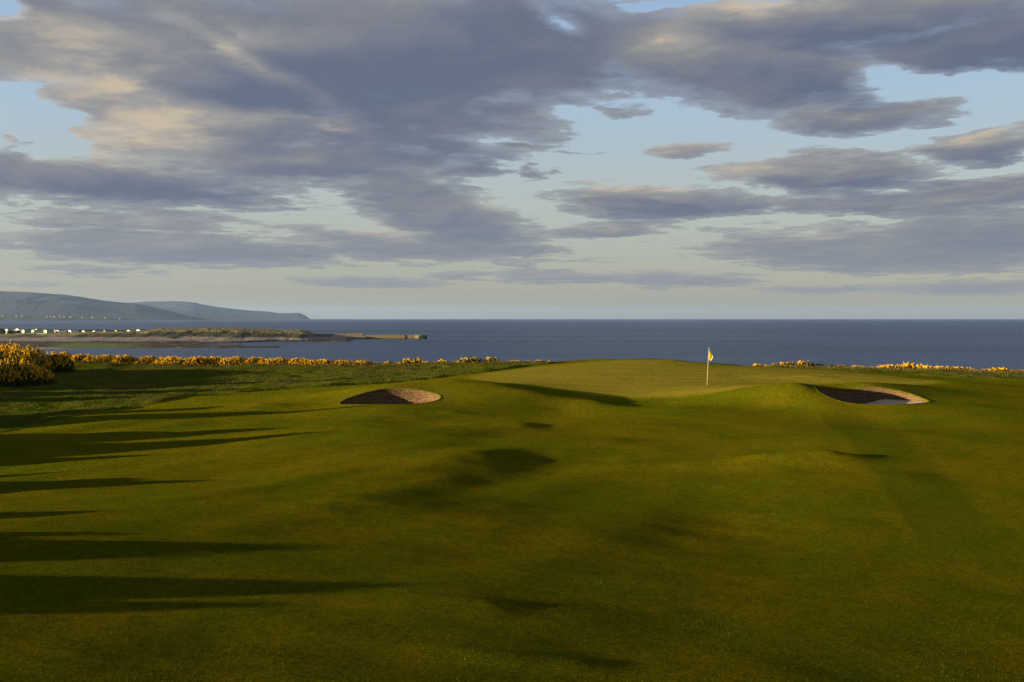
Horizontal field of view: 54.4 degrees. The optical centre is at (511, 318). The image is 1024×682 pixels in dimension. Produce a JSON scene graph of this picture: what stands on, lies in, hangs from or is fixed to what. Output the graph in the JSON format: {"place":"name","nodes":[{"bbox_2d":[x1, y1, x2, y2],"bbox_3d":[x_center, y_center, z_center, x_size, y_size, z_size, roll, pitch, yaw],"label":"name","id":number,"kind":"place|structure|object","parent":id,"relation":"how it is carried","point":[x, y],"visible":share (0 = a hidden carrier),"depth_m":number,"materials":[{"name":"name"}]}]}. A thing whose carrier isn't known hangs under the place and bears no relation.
{"place":"outdoors","nodes":[
{"label":"outdoors","id":0,"kind":"place"},
{"bbox_2d":[0,315,135,320],"bbox_3d":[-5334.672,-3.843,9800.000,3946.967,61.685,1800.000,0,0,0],"label":"coastal shelf","id":1,"kind":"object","parent":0,"point":[32,318],"visible":0.94,"depth_m":9166.14,"materials":[{"name":"grey"}]},
{"bbox_2d":[0,291,210,319],"bbox_3d":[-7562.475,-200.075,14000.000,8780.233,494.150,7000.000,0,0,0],"label":"hills","id":2,"kind":"structure","parent":0,"point":[12,303],"depth_m":12410.95,"materials":[{"name":"grey"}]},
{"bbox_2d":[0,328,353,349],"bbox_3d":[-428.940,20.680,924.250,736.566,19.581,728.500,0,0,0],"label":"headland","id":3,"kind":"structure","parent":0,"point":[182,338],"depth_m":968.33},
{"bbox_2d":[31,330,41,332],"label":"static caravan","id":4,"kind":"object","parent":3,"relation":"on","point":[36,331],"visible":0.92,"depth_m":1077.20,"materials":[{"name":"white metal"}]},
{"bbox_2d":[44,330,54,332],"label":"static caravan","id":5,"kind":"object","parent":3,"relation":"on","point":[49,331],"visible":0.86,"depth_m":1077.57,"materials":[{"name":"white metal"}]},
{"bbox_2d":[56,330,66,332],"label":"static caravan","id":6,"kind":"object","parent":3,"relation":"on","point":[61,331],"visible":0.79,"depth_m":1080.62,"materials":[{"name":"white metal"}]},
{"bbox_2d":[15,328,126,331],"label":"caravan","id":7,"kind":"object","parent":3,"relation":"on","point":[79,330],"visible":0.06,"depth_m":1149.39,"materials":[{"name":"white"}]},
{"bbox_2d":[68,330,78,332],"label":"static caravan","id":8,"kind":"object","parent":3,"relation":"on","point":[73,331],"visible":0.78,"depth_m":1082.40,"materials":[{"name":"white metal"}]},
{"bbox_2d":[133,301,310,319],"bbox_3d":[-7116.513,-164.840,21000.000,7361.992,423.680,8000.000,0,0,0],"label":"distant hills","id":9,"kind":"structure","parent":0,"point":[193,309],"depth_m":19423.98,"materials":[{"name":"grey"}]},
{"bbox_2d":[0,358,1023,681],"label":"ground","id":10,"kind":"structure","parent":0,"point":[778,424],"depth_m":21.27,"materials":[{"name":"green plant"}]},
{"bbox_2d":[0,341,52,372],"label":"gorse bush","id":11,"kind":"object","parent":10,"relation":"on","point":[17,353],"visible":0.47,"depth_m":73.97,"materials":[{"name":"yellow plant"}]},
{"bbox_2d":[0,358,57,387],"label":"gorse bush","id":12,"kind":"object","parent":10,"relation":"on","point":[13,373],"visible":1,"depth_m":65.77,"materials":[{"name":"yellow plant"}]},
{"bbox_2d":[46,351,74,372],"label":"gorse bush","id":13,"kind":"object","parent":10,"relation":"on","point":[62,362],"visible":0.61,"depth_m":77.95,"materials":[{"name":"green plant"}]},
{"bbox_2d":[58,351,78,355],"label":"gorse bush","id":14,"kind":"object","parent":10,"relation":"on","point":[68,353],"visible":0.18,"depth_m":87.59,"materials":[{"name":"yellow plant"}]},
{"bbox_2d":[72,353,99,362],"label":"gorse bush","id":15,"kind":"object","parent":10,"relation":"on","point":[80,357],"visible":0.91,"depth_m":86.77,"materials":[{"name":"yellow plant"}]},
{"bbox_2d":[91,354,124,362],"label":"gorse bush","id":16,"kind":"object","parent":10,"relation":"on","point":[106,359],"visible":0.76,"depth_m":86.88,"materials":[{"name":"yellow plant"}]},
{"bbox_2d":[109,354,136,363],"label":"gorse bush","id":17,"kind":"object","parent":10,"relation":"on","point":[128,358],"visible":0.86,"depth_m":87.11,"materials":[{"name":"yellow plant"}]},
{"bbox_2d":[132,356,153,363],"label":"gorse bush","id":18,"kind":"object","parent":10,"relation":"on","point":[142,359],"visible":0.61,"depth_m":87.30,"materials":[{"name":"yellow plant"}]},
{"bbox_2d":[132,356,157,363],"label":"gorse bush","id":19,"kind":"object","parent":10,"relation":"on","point":[149,359],"visible":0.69,"depth_m":87.36,"materials":[{"name":"yellow plant"}]},
{"bbox_2d":[149,356,169,363],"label":"gorse bush","id":20,"kind":"object","parent":10,"relation":"on","point":[160,359],"visible":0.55,"depth_m":87.30,"materials":[{"name":"yellow plant"}]},
{"bbox_2d":[161,356,205,364],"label":"gorse bush","id":21,"kind":"object","parent":10,"relation":"on","point":[171,360],"visible":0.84,"depth_m":86.67,"materials":[{"name":"yellow plant"}]},
{"bbox_2d":[176,356,211,364],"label":"gorse bush","id":22,"kind":"object","parent":10,"relation":"on","point":[200,357],"visible":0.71,"depth_m":86.96,"materials":[{"name":"yellow plant"}]},
{"bbox_2d":[207,356,246,364],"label":"gorse bush","id":23,"kind":"object","parent":10,"relation":"on","point":[215,360],"visible":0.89,"depth_m":87.07,"materials":[{"name":"yellow plant"}]},
{"bbox_2d":[217,356,252,365],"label":"gorse bush","id":24,"kind":"object","parent":10,"relation":"on","point":[230,360],"visible":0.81,"depth_m":86.89,"materials":[{"name":"yellow plant"}]},
{"bbox_2d":[243,357,267,364],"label":"gorse bush","id":25,"kind":"object","parent":10,"relation":"on","point":[252,359],"visible":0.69,"depth_m":87.22,"materials":[{"name":"yellow plant"}]},
{"bbox_2d":[252,357,288,364],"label":"gorse bush","id":26,"kind":"object","parent":10,"relation":"on","point":[269,360],"visible":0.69,"depth_m":87.14,"materials":[{"name":"yellow plant"}]},
{"bbox_2d":[263,357,293,363],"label":"gorse bush","id":27,"kind":"object","parent":10,"relation":"on","point":[275,362],"visible":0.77,"depth_m":87.13,"materials":[{"name":"yellow plant"}]},
{"bbox_2d":[287,358,310,365],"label":"gorse bush","id":28,"kind":"object","parent":10,"relation":"on","point":[294,359],"visible":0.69,"depth_m":87.21,"materials":[{"name":"yellow plant"}]},
{"bbox_2d":[292,359,336,365],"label":"gorse bush","id":29,"kind":"object","parent":10,"relation":"on","point":[299,361],"visible":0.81,"depth_m":87.01,"materials":[{"name":"yellow plant"}]},
{"bbox_2d":[304,359,338,365],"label":"gorse bush","id":30,"kind":"object","parent":10,"relation":"on","point":[314,362],"visible":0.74,"depth_m":87.05,"materials":[{"name":"yellow plant"}]},
{"bbox_2d":[330,360,356,365],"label":"gorse bush","id":31,"kind":"object","parent":10,"relation":"on","point":[349,363],"visible":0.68,"depth_m":87.13,"materials":[{"name":"yellow plant"}]},
{"bbox_2d":[339,360,373,365],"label":"gorse bush","id":32,"kind":"object","parent":10,"relation":"on","point":[363,363],"visible":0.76,"depth_m":87.10,"materials":[{"name":"yellow plant"}]},
{"bbox_2d":[338,387,442,404],"bbox_3d":[-6.033,4.459,49.477,5.223,1.781,4.531,0,0,0],"label":"bunker","id":33,"kind":"object","parent":10,"relation":"on","point":[395,396],"visible":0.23,"depth_m":51.32},
{"bbox_2d":[408,357,422,363],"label":"gorse bush","id":34,"kind":"object","parent":10,"relation":"on","point":[416,360],"visible":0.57,"depth_m":87.96,"materials":[{"name":"yellow plant"}]},
{"bbox_2d":[457,357,478,362],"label":"gorse bush","id":35,"kind":"object","parent":10,"relation":"on","point":[465,360],"visible":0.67,"depth_m":87.46,"materials":[{"name":"yellow plant"}]},
{"bbox_2d":[468,356,478,361],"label":"gorse bush","id":36,"kind":"object","parent":10,"relation":"on","point":[471,359],"visible":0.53,"depth_m":87.65,"materials":[{"name":"yellow plant"}]},
{"bbox_2d":[477,357,500,362],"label":"gorse bush","id":37,"kind":"object","parent":10,"relation":"on","point":[490,359],"visible":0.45,"depth_m":87.72,"materials":[{"name":"yellow plant"}]},
{"bbox_2d":[0,358,1023,430],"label":"rough grass","id":38,"kind":"structure","parent":10,"relation":"on","point":[413,367],"depth_m":72.18,"materials":[{"name":"green plant"}]},
{"bbox_2d":[707,348,712,376],"bbox_3d":[11.768,2.866,59.206,0.276,2.230,0.081,3,0,0],"label":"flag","id":39,"kind":"object","parent":10,"relation":"on","point":[710,356],"visible":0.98,"depth_m":59.20,"materials":[{"name":"fabric"}]},
{"bbox_2d":[772,362,792,365],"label":"gorse bush","id":40,"kind":"object","parent":10,"relation":"on","point":[781,363],"visible":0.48,"depth_m":87.19,"materials":[{"name":"yellow plant"}]},
{"bbox_2d":[788,361,814,365],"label":"gorse bush","id":41,"kind":"object","parent":10,"relation":"on","point":[802,363],"visible":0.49,"depth_m":87.01,"materials":[{"name":"yellow plant"}]},
{"bbox_2d":[814,386,930,404],"bbox_3d":[17.909,4.383,49.568,5.677,1.934,4.880,0,0,0],"label":"bunker","id":42,"kind":"object","parent":10,"relation":"on","point":[870,395],"visible":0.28,"depth_m":51.46},
{"bbox_2d":[885,364,902,368],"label":"gorse bush","id":43,"kind":"object","parent":10,"relation":"on","point":[896,366],"visible":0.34,"depth_m":86.99,"materials":[{"name":"yellow plant"}]},
{"bbox_2d":[900,361,922,368],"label":"gorse bush","id":44,"kind":"object","parent":10,"relation":"on","point":[905,365],"visible":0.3,"depth_m":88.01,"materials":[{"name":"yellow plant"}]},
{"bbox_2d":[913,364,933,368],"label":"gorse bush","id":45,"kind":"object","parent":10,"relation":"on","point":[923,367],"visible":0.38,"depth_m":87.29,"materials":[{"name":"yellow plant"}]},
{"bbox_2d":[934,366,950,369],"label":"gorse bush","id":46,"kind":"object","parent":10,"relation":"on","point":[945,368],"visible":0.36,"depth_m":87.01,"materials":[{"name":"yellow plant"}]},
{"bbox_2d":[950,367,971,370],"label":"gorse bush","id":47,"kind":"object","parent":10,"relation":"on","point":[960,368],"visible":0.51,"depth_m":87.65,"materials":[{"name":"yellow plant"}]},
{"bbox_2d":[989,367,1009,371],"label":"gorse bush","id":48,"kind":"object","parent":10,"relation":"on","point":[1000,369],"visible":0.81,"depth_m":87.29,"materials":[{"name":"yellow plant"}]},
{"bbox_2d":[0,319,1023,369],"bbox_3d":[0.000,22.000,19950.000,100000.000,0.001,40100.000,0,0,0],"label":"sea","id":49,"kind":"structure","parent":0,"point":[978,344],"depth_m":948.21,"materials":[{"name":"liquid"}]},
{"bbox_2d":[314,332,426,338],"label":"breakwater","id":50,"kind":"object","parent":49,"relation":"in","point":[355,335],"visible":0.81,"depth_m":1068.00,"materials":[{"name":"stone"}]},
{"bbox_2d":[0,0,1023,318],"label":"sky","id":51,"kind":"structure","parent":0,"point":[314,159],"materials":[{"name":"grey"}]},
{"bbox_2d":[73,360,1023,372],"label":"clifftop grass","id":52,"kind":"structure","parent":0,"point":[462,362],"depth_m":85.87,"materials":[{"name":"plant"}]}
]}

